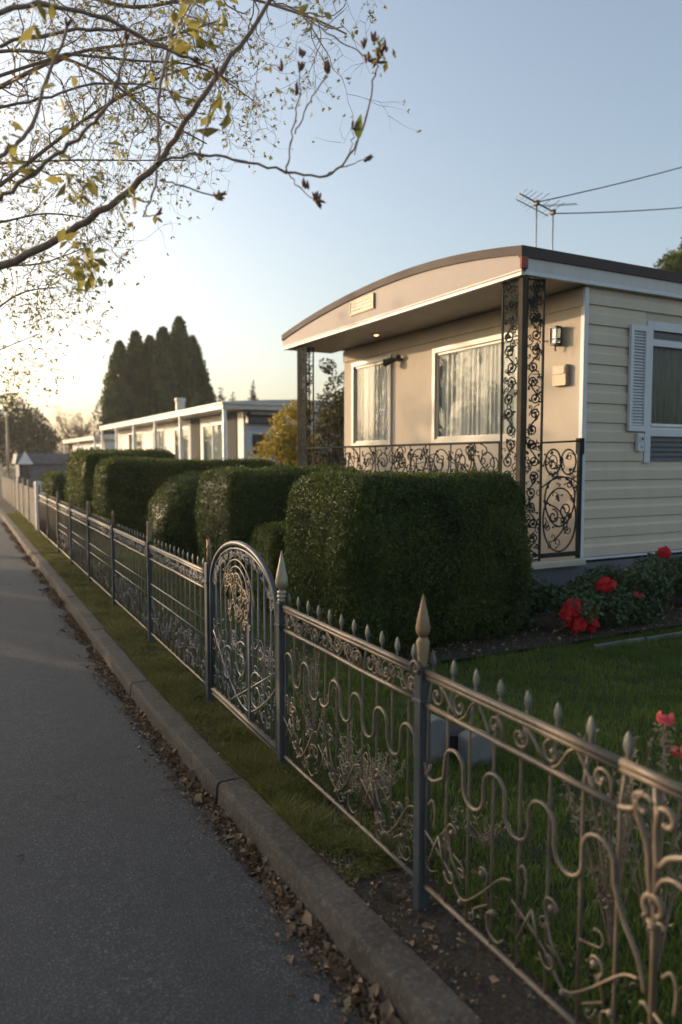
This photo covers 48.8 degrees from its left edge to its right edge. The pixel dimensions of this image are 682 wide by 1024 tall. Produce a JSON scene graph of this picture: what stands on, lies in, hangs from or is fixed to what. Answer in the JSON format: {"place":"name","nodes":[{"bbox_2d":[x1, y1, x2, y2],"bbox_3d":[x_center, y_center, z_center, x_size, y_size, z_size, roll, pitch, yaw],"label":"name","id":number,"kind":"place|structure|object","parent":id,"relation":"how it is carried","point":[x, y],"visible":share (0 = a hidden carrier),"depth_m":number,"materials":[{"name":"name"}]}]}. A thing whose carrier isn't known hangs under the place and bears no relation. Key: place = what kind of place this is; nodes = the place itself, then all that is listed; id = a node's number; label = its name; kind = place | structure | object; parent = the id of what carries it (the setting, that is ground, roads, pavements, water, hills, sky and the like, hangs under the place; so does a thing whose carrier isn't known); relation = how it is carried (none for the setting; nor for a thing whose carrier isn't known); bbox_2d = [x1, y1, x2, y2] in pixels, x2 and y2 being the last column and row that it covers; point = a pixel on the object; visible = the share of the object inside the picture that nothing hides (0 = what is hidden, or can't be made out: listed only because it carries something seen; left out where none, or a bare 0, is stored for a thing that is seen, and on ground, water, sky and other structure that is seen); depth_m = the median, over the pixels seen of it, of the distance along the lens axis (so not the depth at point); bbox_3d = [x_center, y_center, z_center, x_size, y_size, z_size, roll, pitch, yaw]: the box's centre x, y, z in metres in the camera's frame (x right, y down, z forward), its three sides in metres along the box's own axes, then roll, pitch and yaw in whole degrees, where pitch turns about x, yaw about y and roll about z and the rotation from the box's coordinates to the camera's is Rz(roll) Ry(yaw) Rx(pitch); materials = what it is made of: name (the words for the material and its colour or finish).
{"place":"outdoors","nodes":[
{"label":"outdoors","id":0,"kind":"place"},
{"bbox_2d":[0,463,15,476],"bbox_3d":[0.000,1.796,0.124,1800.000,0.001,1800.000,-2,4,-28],"label":"ground","id":1,"kind":"structure","parent":0,"point":[13,473],"depth_m":118.61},
{"bbox_2d":[0,427,95,470],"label":"distant trees","id":2,"kind":"object","parent":1,"relation":"on","point":[67,450],"visible":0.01,"depth_m":116.30,"materials":[{"name":"brown plant"}]},
{"bbox_2d":[218,386,226,401],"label":"background tree","id":3,"kind":"object","parent":1,"relation":"on","point":[220,397],"visible":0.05,"depth_m":49.65,"materials":[{"name":"green plant"}]},
{"bbox_2d":[0,508,483,1023],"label":"kerb","id":4,"kind":"structure","parent":1,"relation":"on","point":[364,938],"depth_m":3.01,"materials":[{"name":"concrete"}]},
{"bbox_2d":[248,380,257,399],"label":"background tree","id":5,"kind":"object","parent":1,"relation":"on","point":[254,395],"visible":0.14,"depth_m":49.62,"materials":[{"name":"green plant"}]},
{"bbox_2d":[0,517,387,1023],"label":"road","id":6,"kind":"structure","parent":0,"point":[156,916],"depth_m":3.07,"materials":[{"name":"grey asphalt"}]},
{"bbox_2d":[0,521,401,1023],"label":"gutter leaves","id":7,"kind":"object","parent":6,"relation":"on","point":[344,971],"visible":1,"depth_m":3.13,"materials":[{"name":"brown plant"}]},
{"bbox_2d":[0,477,681,1023],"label":"lawn","id":8,"kind":"structure","parent":0,"point":[530,791],"depth_m":4.01,"materials":[{"name":"plant"}]},
{"bbox_2d":[0,412,9,478],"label":"lamp post","id":9,"kind":"object","parent":8,"relation":"on","point":[7,452],"visible":0.77,"depth_m":41.91,"materials":[{"name":"grey metal"}]},
{"bbox_2d":[0,391,62,466],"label":"broadleaf tree","id":10,"kind":"object","parent":8,"relation":"on","point":[18,433],"visible":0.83,"depth_m":61.19,"materials":[{"name":"green plant"}]},
{"bbox_2d":[12,452,69,488],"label":"garden shed","id":11,"kind":"structure","parent":8,"relation":"on","point":[32,467],"depth_m":40.24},
{"bbox_2d":[20,466,29,485],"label":"door","id":12,"kind":"structure","parent":11,"relation":"in","point":[25,470],"depth_m":40.02,"materials":[{"name":"metal"}]},
{"bbox_2d":[25,443,58,453],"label":"background shrub","id":13,"kind":"object","parent":8,"relation":"on","point":[50,447],"visible":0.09,"depth_m":57.65,"materials":[{"name":"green plant"}]},
{"bbox_2d":[37,470,67,514],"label":"clipped hedge","id":14,"kind":"object","parent":8,"relation":"on","point":[53,482],"visible":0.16,"depth_m":21.40,"materials":[{"name":"green plant"}]},
{"bbox_2d":[44,403,101,449],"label":"bare tree","id":15,"kind":"object","parent":8,"relation":"on","point":[80,429],"visible":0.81,"depth_m":71.25,"materials":[{"name":"brown plant"}]},
{"bbox_2d":[62,434,115,453],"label":"mobile home","id":16,"kind":"object","parent":8,"relation":"on","point":[91,442],"visible":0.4,"depth_m":42.39,"materials":[{"name":"white paint"}]},
{"bbox_2d":[90,445,99,449],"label":"window","id":17,"kind":"structure","parent":16,"relation":"in","point":[97,446],"depth_m":42.94,"materials":[{"name":"white glass"}]},
{"bbox_2d":[90,340,143,434],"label":"cypress tree","id":18,"kind":"object","parent":8,"relation":"on","point":[115,399],"visible":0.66,"depth_m":45.06,"materials":[{"name":"green plant"}]},
{"bbox_2d":[63,446,175,530],"bbox_3d":[-5.199,-0.574,17.763,2.358,1.986,2.549,-2,4,-28],"label":"clipped hedge","id":19,"kind":"object","parent":8,"relation":"on","point":[82,464],"visible":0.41,"depth_m":16.84,"materials":[{"name":"green plant"}]},
{"bbox_2d":[38,485,215,701],"bbox_3d":[-3.653,0.361,10.529,0.071,1.150,12.550,-2,4,-26],"label":"metal fence","id":20,"kind":"object","parent":8,"relation":"on","point":[66,514],"visible":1,"depth_m":7.00,"materials":[{"name":"metal"}]},
{"bbox_2d":[209,541,277,754],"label":"garden gate","id":21,"kind":"structure","parent":20,"relation":"attached to","point":[247,596],"depth_m":4.33,"materials":[{"name":"metal"}]},
{"bbox_2d":[121,329,150,420],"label":"cypress tree","id":22,"kind":"object","parent":8,"relation":"on","point":[135,346],"visible":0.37,"depth_m":46.25,"materials":[{"name":"green plant"}]},
{"bbox_2d":[139,335,154,409],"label":"cypress tree","id":23,"kind":"object","parent":8,"relation":"on","point":[148,343],"visible":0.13,"depth_m":47.39,"materials":[{"name":"green plant"}]},
{"bbox_2d":[134,326,188,418],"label":"cypress tree","id":24,"kind":"object","parent":8,"relation":"on","point":[162,373],"visible":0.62,"depth_m":45.09,"materials":[{"name":"green plant"}]},
{"bbox_2d":[146,469,205,567],"bbox_3d":[-1.899,0.067,11.690,2.320,1.484,1.700,-2,4,-28],"label":"clipped hedge","id":25,"kind":"object","parent":8,"relation":"on","point":[172,506],"visible":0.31,"depth_m":10.84,"materials":[{"name":"green plant"}]},
{"bbox_2d":[153,315,198,412],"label":"cypress tree","id":26,"kind":"object","parent":8,"relation":"on","point":[179,336],"visible":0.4,"depth_m":46.11,"materials":[{"name":"green plant"}]},
{"bbox_2d":[89,454,275,540],"bbox_3d":[-3.074,-0.300,15.400,3.874,1.750,1.250,-2,4,-28],"label":"clipped hedge","id":27,"kind":"object","parent":8,"relation":"on","point":[124,489],"visible":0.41,"depth_m":14.46,"materials":[{"name":"green plant"}]},
{"bbox_2d":[181,334,216,401],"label":"cypress tree","id":28,"kind":"object","parent":8,"relation":"on","point":[200,361],"visible":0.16,"depth_m":47.43,"materials":[{"name":"green plant"}]},
{"bbox_2d":[185,367,218,407],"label":"cypress tree","id":29,"kind":"object","parent":8,"relation":"on","point":[202,392],"visible":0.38,"depth_m":45.30,"materials":[{"name":"green plant"}]},
{"bbox_2d":[99,398,342,464],"bbox_3d":[-5.024,-2.401,30.719,5.970,3.960,18.060,-2,4,-28],"label":"mobile home","id":30,"kind":"object","parent":8,"relation":"on","point":[226,430],"visible":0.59,"depth_m":24.67,"materials":[{"name":"white paint"}]},
{"bbox_2d":[128,431,142,449],"bbox_3d":[-9.201,-2.841,33.897,0.140,1.500,2.700,-2,4,-28],"label":"window","id":31,"kind":"structure","parent":30,"relation":"in","point":[139,435],"depth_m":33.85,"materials":[{"name":"white glass"}]},
{"bbox_2d":[152,428,164,449],"bbox_3d":[-7.301,-2.499,30.392,0.140,1.700,1.900,-2,4,-28],"label":"window","id":32,"kind":"structure","parent":30,"relation":"in","point":[160,432],"depth_m":30.34,"materials":[{"name":"white glass"}]},
{"bbox_2d":[174,426,189,459],"bbox_3d":[-5.781,-2.330,27.581,0.140,1.550,1.900,-2,4,-28],"label":"window","id":33,"kind":"structure","parent":30,"relation":"in","point":[185,430],"depth_m":27.59,"materials":[{"name":"white glass"}]},
{"bbox_2d":[190,419,199,459],"bbox_3d":[-5.053,-1.953,26.121,0.023,2.500,1.000,-2,4,-28],"label":"door","id":34,"kind":"structure","parent":30,"relation":"in","point":[194,424],"depth_m":26.04,"materials":[{"name":"wood"}]},
{"bbox_2d":[202,422,222,459],"bbox_3d":[-4.118,-2.118,24.508,0.140,1.550,2.100,-2,4,-28],"label":"window","id":35,"kind":"structure","parent":30,"relation":"in","point":[214,438],"depth_m":24.52,"materials":[{"name":"white glass"}]},
{"bbox_2d":[227,413,237,459],"bbox_3d":[-3.307,-1.731,22.895,0.023,2.500,0.850,-2,4,-28],"label":"door","id":36,"kind":"structure","parent":30,"relation":"in","point":[232,446],"depth_m":22.82,"materials":[{"name":"wood"}]},
{"bbox_2d":[252,434,268,454],"bbox_3d":[-2.380,-1.999,22.281,0.500,0.600,0.024,-2,4,-28],"label":"window","id":37,"kind":"structure","parent":30,"relation":"in","point":[257,438],"depth_m":22.23,"materials":[{"name":"glass"}]},
{"bbox_2d":[255,639,274,690],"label":"garden weed","id":38,"kind":"object","parent":8,"relation":"on","point":[262,673],"visible":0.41,"depth_m":5.01,"materials":[{"name":"green plant"}]},
{"bbox_2d":[248,520,291,613],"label":"clipped hedge","id":39,"kind":"object","parent":8,"relation":"on","point":[268,547],"visible":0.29,"depth_m":7.71,"materials":[{"name":"green plant"}]},
{"bbox_2d":[194,462,361,598],"bbox_3d":[-0.711,0.175,9.320,2.071,1.614,1.310,-2,4,-28],"label":"clipped hedge","id":40,"kind":"object","parent":8,"relation":"on","point":[237,503],"visible":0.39,"depth_m":8.64,"materials":[{"name":"green plant"}]},
{"bbox_2d":[247,397,325,465],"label":"golden shrub","id":41,"kind":"object","parent":8,"relation":"on","point":[282,448],"visible":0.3,"depth_m":16.82,"materials":[{"name":"yellow plant"}]},
{"bbox_2d":[0,491,610,1023],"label":"soil strip","id":42,"kind":"object","parent":8,"relation":"on","point":[536,1011],"visible":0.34,"depth_m":2.51,"materials":[{"name":"brown soil"}]},
{"bbox_2d":[1,472,35,528],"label":"board fence","id":43,"kind":"object","parent":42,"relation":"on","point":[18,496],"visible":0.97,"depth_m":21.63,"materials":[{"name":"beige paint"}]},
{"bbox_2d":[35,481,41,529],"bbox_3d":[-6.767,-0.096,16.859,0.140,1.170,0.140,-2,4,-28],"label":"fence post","id":44,"kind":"object","parent":42,"relation":"on","point":[36,500],"visible":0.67,"depth_m":16.78,"materials":[{"name":"white paint"}]},
{"bbox_2d":[6,512,412,883],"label":"verge grass","id":45,"kind":"structure","parent":42,"relation":"on","point":[273,780],"depth_m":4.23,"materials":[{"name":"green plant"}]},
{"bbox_2d":[288,658,338,746],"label":"garden weed","id":46,"kind":"object","parent":42,"relation":"on","point":[311,740],"visible":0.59,"depth_m":4.10,"materials":[{"name":"green plant"}]},
{"bbox_2d":[92,609,677,1023],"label":"verge leaves","id":47,"kind":"object","parent":42,"relation":"on","point":[387,896],"visible":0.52,"depth_m":2.60,"materials":[{"name":"brown plant"}]},
{"bbox_2d":[291,642,320,711],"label":"garden weed","id":48,"kind":"object","parent":8,"relation":"on","point":[309,699],"visible":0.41,"depth_m":4.63,"materials":[{"name":"green plant"}]},
{"bbox_2d":[304,358,343,466],"bbox_3d":[0.053,-1.684,19.134,3.117,4.332,2.067,-2,4,-28],"label":"garden tree","id":49,"kind":"object","parent":8,"relation":"on","point":[335,435],"visible":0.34,"depth_m":18.63,"materials":[{"name":"green plant"}]},
{"bbox_2d":[329,705,368,772],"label":"garden weed","id":50,"kind":"object","parent":8,"relation":"on","point":[345,751],"visible":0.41,"depth_m":3.78,"materials":[{"name":"green plant"}]},
{"bbox_2d":[338,747,405,811],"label":"silver shrub","id":51,"kind":"object","parent":8,"relation":"on","point":[380,793],"visible":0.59,"depth_m":3.40,"materials":[{"name":"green plant"}]},
{"bbox_2d":[279,465,538,656],"bbox_3d":[0.571,0.363,6.752,2.098,1.588,1.533,-2,4,-28],"label":"clipped hedge","id":52,"kind":"object","parent":8,"relation":"on","point":[377,552],"visible":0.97,"depth_m":6.18,"materials":[{"name":"green plant"}]},
{"bbox_2d":[430,714,446,763],"bbox_3d":[0.489,1.221,4.051,0.130,0.245,0.100,-2,4,-28],"label":"concrete block","id":53,"kind":"object","parent":8,"relation":"on","point":[438,736],"depth_m":4.01,"materials":[{"name":"grey concrete"}]},
{"bbox_2d":[449,724,465,757],"bbox_3d":[0.589,1.263,4.142,0.200,0.130,0.195,-2,4,-28],"label":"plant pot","id":54,"kind":"object","parent":8,"relation":"on","point":[455,731],"visible":0.24,"depth_m":4.07,"materials":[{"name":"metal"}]},
{"bbox_2d":[458,728,492,767],"bbox_3d":[0.718,1.256,4.018,0.165,0.180,0.100,-2,4,-28],"label":"concrete block","id":55,"kind":"object","parent":8,"relation":"on","point":[482,748],"depth_m":3.98,"materials":[{"name":"grey concrete"}]},
{"bbox_2d":[274,551,681,1023],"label":"metal fence","id":56,"kind":"object","parent":8,"relation":"on","point":[424,677],"visible":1,"depth_m":2.43,"materials":[{"name":"metal"}]},
{"bbox_2d":[450,803,510,849],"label":"garden weed","id":57,"kind":"object","parent":8,"relation":"on","point":[486,844],"visible":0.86,"depth_m":3.07,"materials":[{"name":"green plant"}]},
{"bbox_2d":[281,245,681,614],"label":"mobile home","id":58,"kind":"object","parent":8,"relation":"on","point":[550,380],"visible":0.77,"depth_m":8.39,"materials":[{"name":"paint"}]},
{"bbox_2d":[351,354,391,445],"bbox_3d":[0.495,-1.688,11.679,0.106,1.350,1.190,-2,4,-28],"label":"window","id":59,"kind":"structure","parent":58,"relation":"in","point":[371,395],"depth_m":11.76,"materials":[{"name":"white glass"}]},
{"bbox_2d":[431,330,517,442],"bbox_3d":[1.701,-1.512,9.451,0.106,1.285,1.790,-2,4,-28],"label":"window","id":60,"kind":"structure","parent":58,"relation":"in","point":[469,372],"depth_m":9.57,"materials":[{"name":"white glass"}]},
{"bbox_2d":[514,189,577,249],"bbox_3d":[2.988,-3.778,11.138,0.710,1.804,1.322,2,5,29],"label":"tv antenna","id":61,"kind":"object","parent":58,"relation":"attached to","point":[536,203],"visible":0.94,"depth_m":10.94,"materials":[{"name":"metal"}]},
{"bbox_2d":[642,321,681,462],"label":"window","id":62,"kind":"structure","parent":58,"relation":"in","point":[664,399],"depth_m":8.53,"materials":[{"name":"glass"}]},
{"bbox_2d":[389,596,681,661],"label":"flower bed","id":63,"kind":"object","parent":8,"relation":"on","point":[508,641],"visible":0.32,"depth_m":6.71,"materials":[{"name":"soil"}]},
{"bbox_2d":[309,603,681,670],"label":"bed leaves","id":64,"kind":"object","parent":63,"relation":"on","point":[671,607],"visible":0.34,"depth_m":6.62,"materials":[{"name":"brown plant"}]},
{"bbox_2d":[512,575,557,631],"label":"bed shrub","id":65,"kind":"object","parent":63,"relation":"on","point":[538,597],"visible":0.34,"depth_m":6.95,"materials":[{"name":"green plant"}]},
{"bbox_2d":[542,573,636,634],"bbox_3d":[2.296,0.857,7.040,0.964,0.568,0.692,-2,4,-28],"label":"geranium bush","id":66,"kind":"object","parent":63,"relation":"on","point":[581,603],"visible":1,"depth_m":6.87,"materials":[{"name":"green plant"}]},
{"bbox_2d":[582,545,679,625],"bbox_3d":[2.912,0.703,7.425,1.103,0.784,0.788,-2,4,-28],"label":"geranium bush","id":67,"kind":"object","parent":63,"relation":"on","point":[648,584],"visible":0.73,"depth_m":7.18,"materials":[{"name":"green plant"}]},
{"bbox_2d":[650,556,681,600],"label":"bed shrub","id":68,"kind":"object","parent":63,"relation":"on","point":[678,586],"visible":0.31,"depth_m":7.88,"materials":[{"name":"green plant"}]},
{"bbox_2d":[548,717,670,948],"bbox_3d":[0.875,1.067,2.437,0.355,0.737,0.268,-2,4,-28],"label":"seedhead plant","id":69,"kind":"object","parent":8,"relation":"on","point":[609,920],"visible":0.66,"depth_m":2.43,"materials":[{"name":"green plant"}]},
{"bbox_2d":[593,631,681,649],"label":"bed edging","id":70,"kind":"object","parent":8,"relation":"on","point":[631,639],"visible":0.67,"depth_m":6.62,"materials":[{"name":"concrete"}]},
{"bbox_2d":[605,711,681,975],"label":"flowering plant","id":71,"kind":"object","parent":8,"relation":"on","point":[664,720],"visible":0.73,"depth_m":2.31,"materials":[{"name":"green plant"}]},
{"bbox_2d":[653,237,681,272],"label":"broadleaf tree","id":72,"kind":"object","parent":8,"relation":"on","point":[673,259],"visible":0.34,"depth_m":21.56,"materials":[{"name":"green plant"}]},
{"bbox_3d":[13.514,-4.717,16.783,0.280,10.900,0.266,-2,4,-28],"label":"utility pole","id":73,"kind":"object","parent":8,"relation":"on","visible":0},
{"bbox_2d":[540,167,681,201],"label":"overhead wire","id":74,"kind":"object","parent":73,"relation":"attached to","point":[609,185],"visible":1,"depth_m":11.57,"materials":[{"name":"metal"}]},
{"bbox_2d":[556,207,681,213],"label":"overhead wire","id":75,"kind":"object","parent":73,"relation":"attached to","point":[618,211],"visible":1,"depth_m":11.68,"materials":[{"name":"rubber"}]},
{"bbox_2d":[0,0,681,459],"label":"sky","id":76,"kind":"structure","parent":0,"point":[507,98],"materials":[{"name":"blue"}]},
{"label":"left verge","id":77,"kind":"structure","parent":0,"visible":0},
{"bbox_2d":[0,0,395,293],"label":"magnolia tree","id":78,"kind":"object","parent":77,"relation":"on","point":[181,48],"visible":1,"depth_m":2.59,"materials":[{"name":"brown plant"}]},
{"bbox_2d":[0,0,421,441],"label":"plum tree","id":79,"kind":"object","parent":77,"relation":"on","point":[40,63],"visible":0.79,"depth_m":5.91,"materials":[{"name":"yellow plant"}]}
]}

